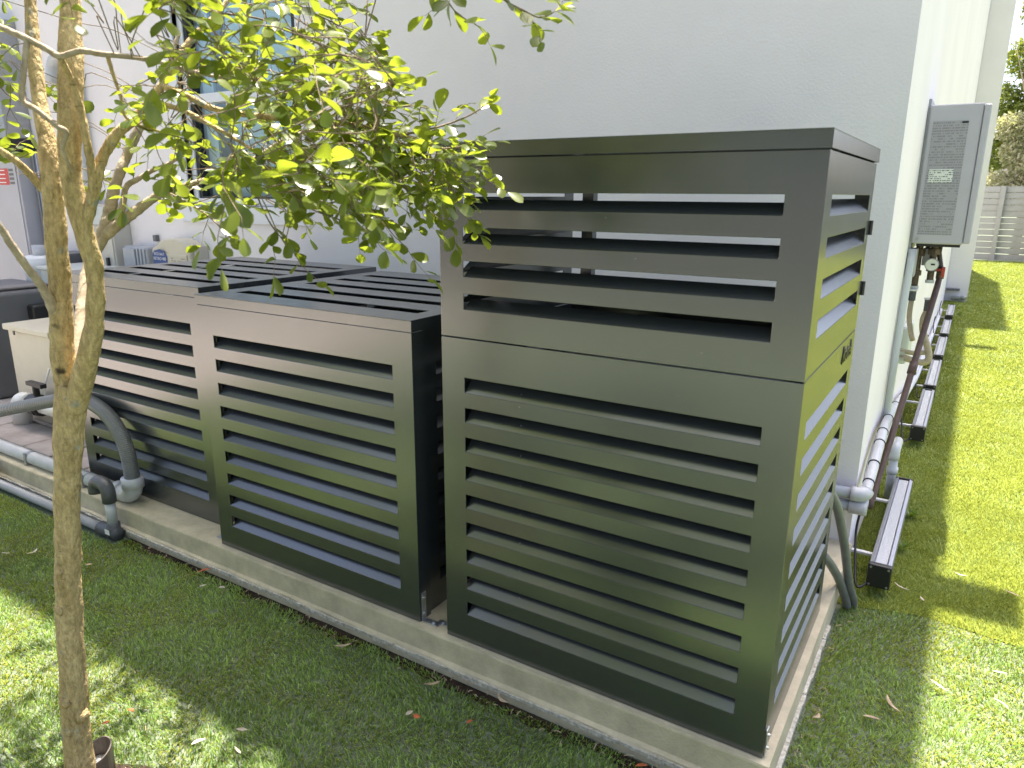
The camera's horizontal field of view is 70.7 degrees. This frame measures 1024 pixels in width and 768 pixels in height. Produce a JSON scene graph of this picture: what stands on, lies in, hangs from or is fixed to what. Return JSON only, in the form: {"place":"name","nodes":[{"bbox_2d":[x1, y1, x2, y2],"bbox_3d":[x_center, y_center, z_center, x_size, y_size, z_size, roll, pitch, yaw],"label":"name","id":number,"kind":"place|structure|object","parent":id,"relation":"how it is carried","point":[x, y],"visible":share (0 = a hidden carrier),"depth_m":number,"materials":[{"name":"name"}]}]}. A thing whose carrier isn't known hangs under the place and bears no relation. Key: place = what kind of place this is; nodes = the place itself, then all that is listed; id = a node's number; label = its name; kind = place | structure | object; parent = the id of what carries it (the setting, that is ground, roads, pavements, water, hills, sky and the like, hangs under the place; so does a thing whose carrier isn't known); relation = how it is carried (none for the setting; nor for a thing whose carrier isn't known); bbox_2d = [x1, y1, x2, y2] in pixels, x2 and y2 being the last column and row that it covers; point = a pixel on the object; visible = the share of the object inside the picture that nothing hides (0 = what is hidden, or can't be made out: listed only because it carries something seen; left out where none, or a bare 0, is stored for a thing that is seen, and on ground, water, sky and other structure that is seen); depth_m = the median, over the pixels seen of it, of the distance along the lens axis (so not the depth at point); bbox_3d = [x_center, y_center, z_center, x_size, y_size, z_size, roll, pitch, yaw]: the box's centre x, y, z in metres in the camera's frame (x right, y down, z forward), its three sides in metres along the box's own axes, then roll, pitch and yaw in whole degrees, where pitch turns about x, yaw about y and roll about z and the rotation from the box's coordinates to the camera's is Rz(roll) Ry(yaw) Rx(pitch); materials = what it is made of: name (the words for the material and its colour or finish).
{"place":"outdoors","nodes":[
{"label":"outdoors","id":0,"kind":"place"},
{"bbox_2d":[0,217,1023,767],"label":"lawn","id":1,"kind":"structure","parent":0,"point":[488,733],"depth_m":2.33,"materials":[{"name":"green plant"}]},
{"bbox_2d":[0,475,124,540],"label":"drain conduit","id":2,"kind":"object","parent":1,"relation":"on","point":[104,487],"visible":1,"depth_m":3.36,"materials":[{"name":"grey plastic"}]},
{"bbox_2d":[56,764,151,767],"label":"soil ring","id":3,"kind":"object","parent":1,"relation":"on","point":[124,766],"visible":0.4,"depth_m":2.04,"materials":[{"name":"brown soil"}]},
{"bbox_2d":[93,736,115,767],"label":"ground light","id":4,"kind":"object","parent":3,"relation":"on","point":[103,751],"visible":0.69,"depth_m":2.03,"materials":[{"name":"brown metal"}]},
{"bbox_2d":[191,738,204,744],"bbox_3d":[-0.917,1.042,2.108,0.040,0.004,0.015,-5,13,-43],"label":"dry leaf","id":5,"kind":"object","parent":1,"relation":"on","point":[198,740],"visible":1,"depth_m":2.11,"materials":[{"name":"beige plant"}]},
{"bbox_2d":[0,0,578,767],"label":"tree","id":6,"kind":"object","parent":1,"relation":"on","point":[76,340],"visible":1,"depth_m":1.47,"materials":[{"name":"green plant"}]},
{"bbox_2d":[334,643,351,646],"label":"dry leaf","id":7,"kind":"object","parent":1,"relation":"on","point":[341,645],"visible":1,"depth_m":2.56,"materials":[{"name":"beige plant"}]},
{"bbox_2d":[120,538,651,767],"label":"soil edge","id":8,"kind":"object","parent":1,"relation":"on","point":[452,682],"visible":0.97,"depth_m":2.50,"materials":[{"name":"brown soil"}]},
{"bbox_2d":[498,692,507,702],"bbox_3d":[-0.034,0.999,2.292,0.017,0.005,0.056,-21,29,-33],"label":"dry leaf","id":9,"kind":"object","parent":8,"relation":"on","point":[500,699],"visible":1,"depth_m":2.29,"materials":[{"name":"brown plant"}]},
{"bbox_2d":[0,397,851,767],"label":"concrete pad","id":10,"kind":"object","parent":1,"relation":"on","point":[602,719],"visible":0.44,"depth_m":2.52,"materials":[{"name":"concrete"}]},
{"bbox_2d":[0,279,48,398],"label":"pool heater","id":11,"kind":"object","parent":10,"relation":"on","point":[21,300],"visible":0.36,"depth_m":5.16,"materials":[{"name":"grey plastic"}]},
{"bbox_2d":[10,380,52,424],"bbox_3d":[-2.864,0.147,4.433,0.754,0.303,0.140,9,17,31],"label":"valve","id":12,"kind":"object","parent":10,"relation":"on","point":[24,418],"visible":0.43,"depth_m":4.46,"materials":[{"name":"plastic"}]},
{"bbox_2d":[20,245,46,280],"bbox_3d":[-3.823,-0.628,5.955,0.290,1.018,0.290,9,17,31],"label":"filter valve","id":13,"kind":"object","parent":10,"relation":"on","point":[37,258],"visible":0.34,"depth_m":5.77,"materials":[{"name":"white paint"}]},
{"bbox_2d":[2,317,95,423],"bbox_3d":[-2.933,-0.095,4.734,0.570,0.616,0.479,9,17,31],"label":"transformer box","id":14,"kind":"object","parent":10,"relation":"on","point":[29,341],"visible":0.36,"depth_m":4.57,"materials":[{"name":"beige metal"}]},
{"bbox_2d":[0,394,144,502],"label":"pool pipe","id":15,"kind":"object","parent":10,"relation":"on","point":[129,485],"visible":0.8,"depth_m":3.48,"materials":[{"name":"grey plastic"}]},
{"bbox_2d":[36,262,140,286],"bbox_3d":[-3.072,-0.425,5.437,0.940,0.898,0.455,9,17,31],"label":"utility cabinet","id":16,"kind":"object","parent":10,"relation":"on","point":[74,266],"visible":0.12,"depth_m":5.39,"materials":[{"name":"white metal"}]},
{"bbox_2d":[71,257,375,523],"bbox_3d":[-1.472,-0.068,3.816,1.097,1.070,1.065,9,17,31],"label":"louvred enclosure","id":17,"kind":"object","parent":10,"relation":"on","point":[149,388],"visible":0.4,"depth_m":3.33,"materials":[{"name":"grey metal"}]},
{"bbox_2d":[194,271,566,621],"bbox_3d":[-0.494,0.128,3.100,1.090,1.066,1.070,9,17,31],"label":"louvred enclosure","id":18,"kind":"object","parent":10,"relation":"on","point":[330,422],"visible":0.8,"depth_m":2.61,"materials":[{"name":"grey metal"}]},
{"bbox_2d":[421,591,440,626],"bbox_3d":[-0.280,0.780,2.507,0.070,0.108,0.024,9,17,31],"label":"angle bracket","id":19,"kind":"object","parent":10,"relation":"on","point":[424,614],"visible":1,"depth_m":2.52,"materials":[{"name":"metal"}]},
{"bbox_2d":[437,619,446,626],"bbox_3d":[-0.228,0.783,2.497,0.070,0.108,0.024,9,17,31],"label":"angle bracket","id":20,"kind":"object","parent":10,"relation":"on","point":[443,622],"visible":0.28,"depth_m":2.51,"materials":[{"name":"metal"}]},
{"bbox_2d":[436,127,880,757],"bbox_3d":[0.453,0.067,2.328,1.060,1.587,0.849,9,17,31],"label":"louvred enclosure","id":21,"kind":"object","parent":10,"relation":"on","point":[640,475],"visible":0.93,"depth_m":1.94,"materials":[{"name":"grey metal"}]},
{"bbox_2d":[764,726,770,756],"bbox_3d":[0.681,0.952,1.922,0.008,0.081,0.024,9,17,31],"label":"corner bracket","id":22,"kind":"object","parent":21,"relation":"attached to","point":[768,734],"visible":1,"depth_m":1.92,"materials":[{"name":"metal"}]},
{"bbox_2d":[10,546,854,767],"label":"litter","id":23,"kind":"object","parent":1,"relation":"on","point":[492,692],"visible":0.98,"depth_m":2.37,"materials":[{"name":"brown plant"}]},
{"bbox_2d":[424,680,440,684],"bbox_3d":[-0.258,0.978,2.359,0.056,0.005,0.015,-1,6,-23],"label":"dry leaf","id":24,"kind":"object","parent":1,"relation":"on","point":[433,683],"visible":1,"depth_m":2.36,"materials":[{"name":"beige plant"}]},
{"bbox_2d":[0,0,990,547],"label":"house","id":25,"kind":"structure","parent":1,"relation":"on","point":[880,74],"depth_m":3.29,"materials":[{"name":"white paint"}]},
{"bbox_2d":[0,19,36,151],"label":"meter cabinet","id":26,"kind":"object","parent":25,"relation":"attached to","point":[11,41],"visible":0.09,"depth_m":5.76,"materials":[{"name":"grey metal"}]},
{"bbox_2d":[0,154,43,279],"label":"electrical panel","id":27,"kind":"object","parent":25,"relation":"attached to","point":[20,220],"visible":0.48,"depth_m":6.01,"materials":[{"name":"grey metal"}]},
{"bbox_2d":[0,161,29,279],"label":"door","id":28,"kind":"structure","parent":27,"relation":"in","point":[11,213],"depth_m":6.07,"materials":[{"name":"white paint"}]},
{"bbox_2d":[31,153,43,237],"bbox_3d":[-3.869,-1.046,6.101,0.115,1.745,0.059,9,17,31],"label":"steel strut","id":29,"kind":"object","parent":25,"relation":"attached to","point":[35,163],"depth_m":5.95,"materials":[{"name":"grey metal"}]},
{"bbox_2d":[45,50,87,195],"bbox_3d":[-3.365,-1.575,5.587,0.336,1.867,0.094,7,16,25],"label":"vent pipe","id":30,"kind":"object","parent":25,"relation":"attached to","point":[51,67],"visible":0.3,"depth_m":5.42,"materials":[{"name":"grey plastic"}]},
{"bbox_2d":[69,251,82,262],"bbox_3d":[-3.538,-0.800,5.853,0.310,0.530,0.214,9,17,31],"label":"control panel","id":31,"kind":"object","parent":25,"relation":"attached to","point":[74,256],"visible":0.06,"depth_m":5.69,"materials":[{"name":"grey plastic"}]},
{"bbox_2d":[93,204,131,265],"bbox_3d":[-3.108,-0.969,5.561,0.420,0.810,0.164,9,17,31],"label":"wall cabinet","id":32,"kind":"object","parent":25,"relation":"attached to","point":[112,251],"depth_m":5.42,"materials":[{"name":"white metal"}]},
{"bbox_2d":[93,206,103,224],"bbox_3d":[-3.136,-1.268,5.428,0.385,0.135,0.006,9,17,31],"label":"upper door","id":33,"kind":"structure","parent":32,"relation":"in","point":[97,218],"depth_m":5.40,"materials":[{"name":"white ceramic"}]},
{"bbox_2d":[93,226,115,265],"bbox_3d":[-3.138,-0.888,5.528,0.385,0.630,0.006,9,17,31],"label":"door","id":34,"kind":"structure","parent":32,"relation":"in","point":[108,251],"depth_m":5.43,"materials":[{"name":"beige ceramic"}]},
{"bbox_2d":[123,245,154,265],"bbox_3d":[-2.736,-0.842,5.371,0.300,0.365,0.134,9,17,31],"label":"timer box","id":35,"kind":"object","parent":25,"relation":"attached to","point":[137,255],"visible":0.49,"depth_m":5.28,"materials":[{"name":"grey plastic"}]},
{"bbox_2d":[152,235,159,240],"bbox_3d":[-2.610,-1.069,5.294,0.040,0.045,0.029,9,17,31],"label":"wall sensor","id":36,"kind":"object","parent":25,"relation":"attached to","point":[155,237],"depth_m":5.28,"materials":[{"name":"grey plastic"}]},
{"bbox_2d":[152,237,208,294],"bbox_3d":[-2.347,-0.812,5.120,0.465,0.439,0.142,9,17,31],"label":"pool controller","id":37,"kind":"object","parent":25,"relation":"attached to","point":[168,250],"visible":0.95,"depth_m":5.02,"materials":[{"name":"beige plastic"}]},
{"bbox_2d":[162,254,187,294],"bbox_3d":[-2.395,-0.758,5.090,0.390,0.310,0.007,9,17,31],"label":"door","id":38,"kind":"structure","parent":37,"relation":"in","point":[169,256],"depth_m":5.04,"materials":[{"name":"beige ceramic"}]},
{"bbox_2d":[161,0,310,225],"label":"window","id":39,"kind":"structure","parent":25,"relation":"in","point":[210,95],"depth_m":4.74,"materials":[{"name":"blue metal"}]},
{"bbox_2d":[851,476,912,589],"bbox_3d":[1.721,0.585,3.352,0.183,0.262,1.136,9,17,31],"label":"light bar","id":40,"kind":"object","parent":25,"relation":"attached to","point":[881,563],"visible":0.88,"depth_m":3.12,"materials":[{"name":"silver metal"}]},
{"bbox_2d":[835,308,942,515],"bbox_3d":[3.338,-0.357,6.479,0.698,0.481,8.106,9,17,31],"label":"wall conduit","id":41,"kind":"object","parent":25,"relation":"attached to","point":[859,497],"depth_m":3.12,"materials":[{"name":"grey plastic"}]},
{"bbox_2d":[876,248,918,497],"bbox_3d":[1.988,-0.044,3.757,0.042,1.296,0.298,9,17,31],"label":"drain pipe","id":42,"kind":"object","parent":25,"relation":"attached to","point":[911,263],"visible":0.73,"depth_m":3.62,"materials":[{"name":"white plastic"}]},
{"bbox_2d":[868,247,943,508],"bbox_3d":[1.927,-0.072,3.494,0.054,1.143,0.965,11,18,36],"label":"gas pipe","id":43,"kind":"object","parent":25,"relation":"attached to","point":[912,367],"visible":0.77,"depth_m":3.56,"materials":[{"name":"gold metal"}]},
{"bbox_2d":[923,297,929,310],"bbox_3d":[2.150,-0.410,3.732,0.044,0.068,0.044,9,17,31],"label":"hose coupling","id":44,"kind":"object","parent":43,"relation":"attached to","point":[927,300],"visible":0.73,"depth_m":3.72,"materials":[{"name":"grey plastic"}]},
{"bbox_2d":[898,320,914,363],"bbox_3d":[2.226,-0.241,4.087,0.052,0.210,0.300,9,17,31],"label":"switch box","id":45,"kind":"object","parent":25,"relation":"attached to","point":[906,342],"visible":0.42,"depth_m":3.96,"materials":[{"name":"white plastic"}]},
{"bbox_2d":[908,289,917,300],"bbox_3d":[2.084,-0.465,3.761,0.044,0.058,0.044,9,17,31],"label":"hose coupling","id":46,"kind":"object","parent":25,"relation":"attached to","point":[912,295],"visible":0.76,"depth_m":3.75,"materials":[{"name":"grey plastic"}]},
{"bbox_2d":[899,301,932,365],"bbox_3d":[2.094,-0.265,3.742,0.182,0.322,0.134,9,17,31],"label":"insulated hose","id":47,"kind":"object","parent":25,"relation":"attached to","point":[927,353],"visible":0.68,"depth_m":3.73,"materials":[{"name":"rubber"}]},
{"bbox_2d":[899,388,934,441],"bbox_3d":[2.861,0.131,5.105,0.183,0.262,1.136,9,17,31],"label":"light bar","id":48,"kind":"object","parent":25,"relation":"attached to","point":[918,425],"visible":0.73,"depth_m":4.88,"materials":[{"name":"silver metal"}]},
{"bbox_2d":[914,359,941,397],"bbox_3d":[3.522,-0.133,6.121,0.183,0.262,1.136,9,17,31],"label":"light bar","id":49,"kind":"object","parent":25,"relation":"attached to","point":[932,377],"visible":0.65,"depth_m":5.97,"materials":[{"name":"silver metal"}]},
{"bbox_2d":[927,335,947,365],"bbox_3d":[4.225,-0.414,7.202,0.183,0.262,1.136,9,17,31],"label":"light bar","id":50,"kind":"object","parent":25,"relation":"attached to","point":[940,347],"visible":0.56,"depth_m":7.07,"materials":[{"name":"silver plastic"}]},
{"bbox_2d":[933,316,951,342],"bbox_3d":[4.918,-0.690,8.267,0.183,0.262,1.136,9,17,31],"label":"light bar","id":51,"kind":"object","parent":25,"relation":"attached to","point":[945,328],"visible":0.73,"depth_m":8.07,"materials":[{"name":"silver metal"}]},
{"bbox_2d":[936,301,954,322],"bbox_3d":[5.701,-1.002,9.472,0.183,0.262,1.136,9,17,31],"label":"light bar","id":52,"kind":"object","parent":25,"relation":"attached to","point":[950,310],"visible":0.83,"depth_m":9.24,"materials":[{"name":"silver metal"}]},
{"bbox_2d":[908,99,992,248],"bbox_3d":[2.199,-1.041,3.622,0.260,0.710,0.386,9,17,31],"label":"water heater","id":53,"kind":"object","parent":25,"relation":"attached to","point":[952,158],"visible":1,"depth_m":3.47,"materials":[{"name":"grey metal"}]},
{"bbox_2d":[910,246,925,288],"bbox_3d":[2.100,-0.606,3.744,0.056,0.224,0.056,9,17,31],"label":"isolation valve","id":54,"kind":"object","parent":53,"relation":"attached to","point":[915,278],"visible":0.66,"depth_m":3.73,"materials":[{"name":"gold metal"}]},
{"bbox_2d":[921,246,943,266],"bbox_3d":[2.180,-0.658,3.752,0.066,0.128,0.145,-1,15,-4],"label":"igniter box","id":55,"kind":"object","parent":53,"relation":"attached to","point":[926,257],"visible":0.4,"depth_m":3.77,"materials":[{"name":"grey metal"}]},
{"bbox_2d":[925,247,945,282],"bbox_3d":[2.165,-0.610,3.692,0.094,0.189,0.072,9,17,31],"label":"isolation valve","id":56,"kind":"object","parent":53,"relation":"attached to","point":[931,264],"visible":0.97,"depth_m":3.68,"materials":[{"name":"gold metal"}]},
{"bbox_2d":[946,288,959,290],"bbox_3d":[6.831,-1.467,11.186,0.180,0.030,0.119,9,17,31],"label":"wall sconce","id":57,"kind":"object","parent":25,"relation":"attached to","point":[954,289],"depth_m":11.15,"materials":[{"name":"grey metal"}]},
{"bbox_2d":[825,492,857,609],"bbox_3d":[1.215,0.633,2.716,0.376,0.638,0.072,-7,17,-27],"label":"cable loop","id":58,"kind":"object","parent":1,"relation":"on","point":[847,593],"visible":0.69,"depth_m":2.71,"materials":[{"name":"grey rubber"}]},
{"bbox_2d":[862,715,879,719],"bbox_3d":[1.105,1.024,2.222,0.051,0.004,0.014,7,9,16],"label":"dry leaf","id":59,"kind":"object","parent":1,"relation":"on","point":[870,716],"visible":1,"depth_m":2.22,"materials":[{"name":"beige plant"}]},
{"bbox_2d":[886,695,899,711],"bbox_3d":[1.195,1.007,2.276,0.017,0.007,0.090,8,11,1],"label":"dry leaf","id":60,"kind":"object","parent":1,"relation":"on","point":[890,702],"visible":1,"depth_m":2.28,"materials":[{"name":"beige plant"}]},
{"bbox_2d":[930,679,946,690],"bbox_3d":[1.398,0.986,2.364,0.010,0.005,0.060,-11,23,-25],"label":"dry leaf","id":61,"kind":"object","parent":1,"relation":"on","point":[939,685],"visible":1,"depth_m":2.37,"materials":[{"name":"beige plant"}]},
{"bbox_2d":[944,0,1015,301],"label":"house wing","id":62,"kind":"structure","parent":1,"relation":"on","point":[996,47],"depth_m":10.48,"materials":[{"name":"white paint"}]},
{"bbox_2d":[951,296,967,300],"bbox_3d":[6.901,-1.335,11.139,0.223,0.068,0.178,9,17,31],"label":"wing spigot","id":63,"kind":"object","parent":62,"relation":"attached to","point":[965,298],"visible":1,"depth_m":11.13,"materials":[{"name":"grey metal"}]},
{"bbox_2d":[985,109,1023,198],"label":"bush","id":64,"kind":"object","parent":1,"relation":"on","point":[1008,124],"visible":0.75,"depth_m":18.62,"materials":[{"name":"green plant"}]},
{"bbox_2d":[988,1,1023,254],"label":"tree","id":65,"kind":"object","parent":1,"relation":"on","point":[1010,94],"visible":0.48,"depth_m":19.21,"materials":[{"name":"green plant"}]},
{"bbox_2d":[837,260,1023,646],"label":"side lawn","id":66,"kind":"structure","parent":0,"point":[956,604],"depth_m":3.86,"materials":[{"name":"green plant"}]},
{"bbox_2d":[884,437,902,498],"bbox_3d":[2.056,0.452,3.896,0.056,0.306,0.168,9,17,31],"label":"tee drain","id":67,"kind":"object","parent":66,"relation":"on","point":[892,467],"visible":0.84,"depth_m":3.83,"materials":[{"name":"grey plastic"}]},
{"bbox_2d":[898,537,911,549],"bbox_3d":[1.788,0.731,3.311,0.079,0.050,0.094,9,17,31],"label":"weed","id":68,"kind":"object","parent":66,"relation":"on","point":[903,545],"visible":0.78,"depth_m":3.31,"materials":[{"name":"green plant"}]},
{"bbox_2d":[906,507,920,516],"bbox_3d":[2.008,0.649,3.638,0.099,0.046,0.103,-5,16,-21],"label":"weed","id":69,"kind":"object","parent":66,"relation":"on","point":[910,513],"visible":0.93,"depth_m":3.64,"materials":[{"name":"green plant"}]},
{"bbox_2d":[974,186,1023,260],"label":"slat fence","id":70,"kind":"object","parent":66,"relation":"on","point":[1010,241],"visible":0.49,"depth_m":18.09,"materials":[{"name":"grey paint"}]},
{"bbox_2d":[983,0,1023,211],"label":"sky","id":71,"kind":"structure","parent":0,"point":[1017,31],"materials":[{"name":"white"}]}
]}

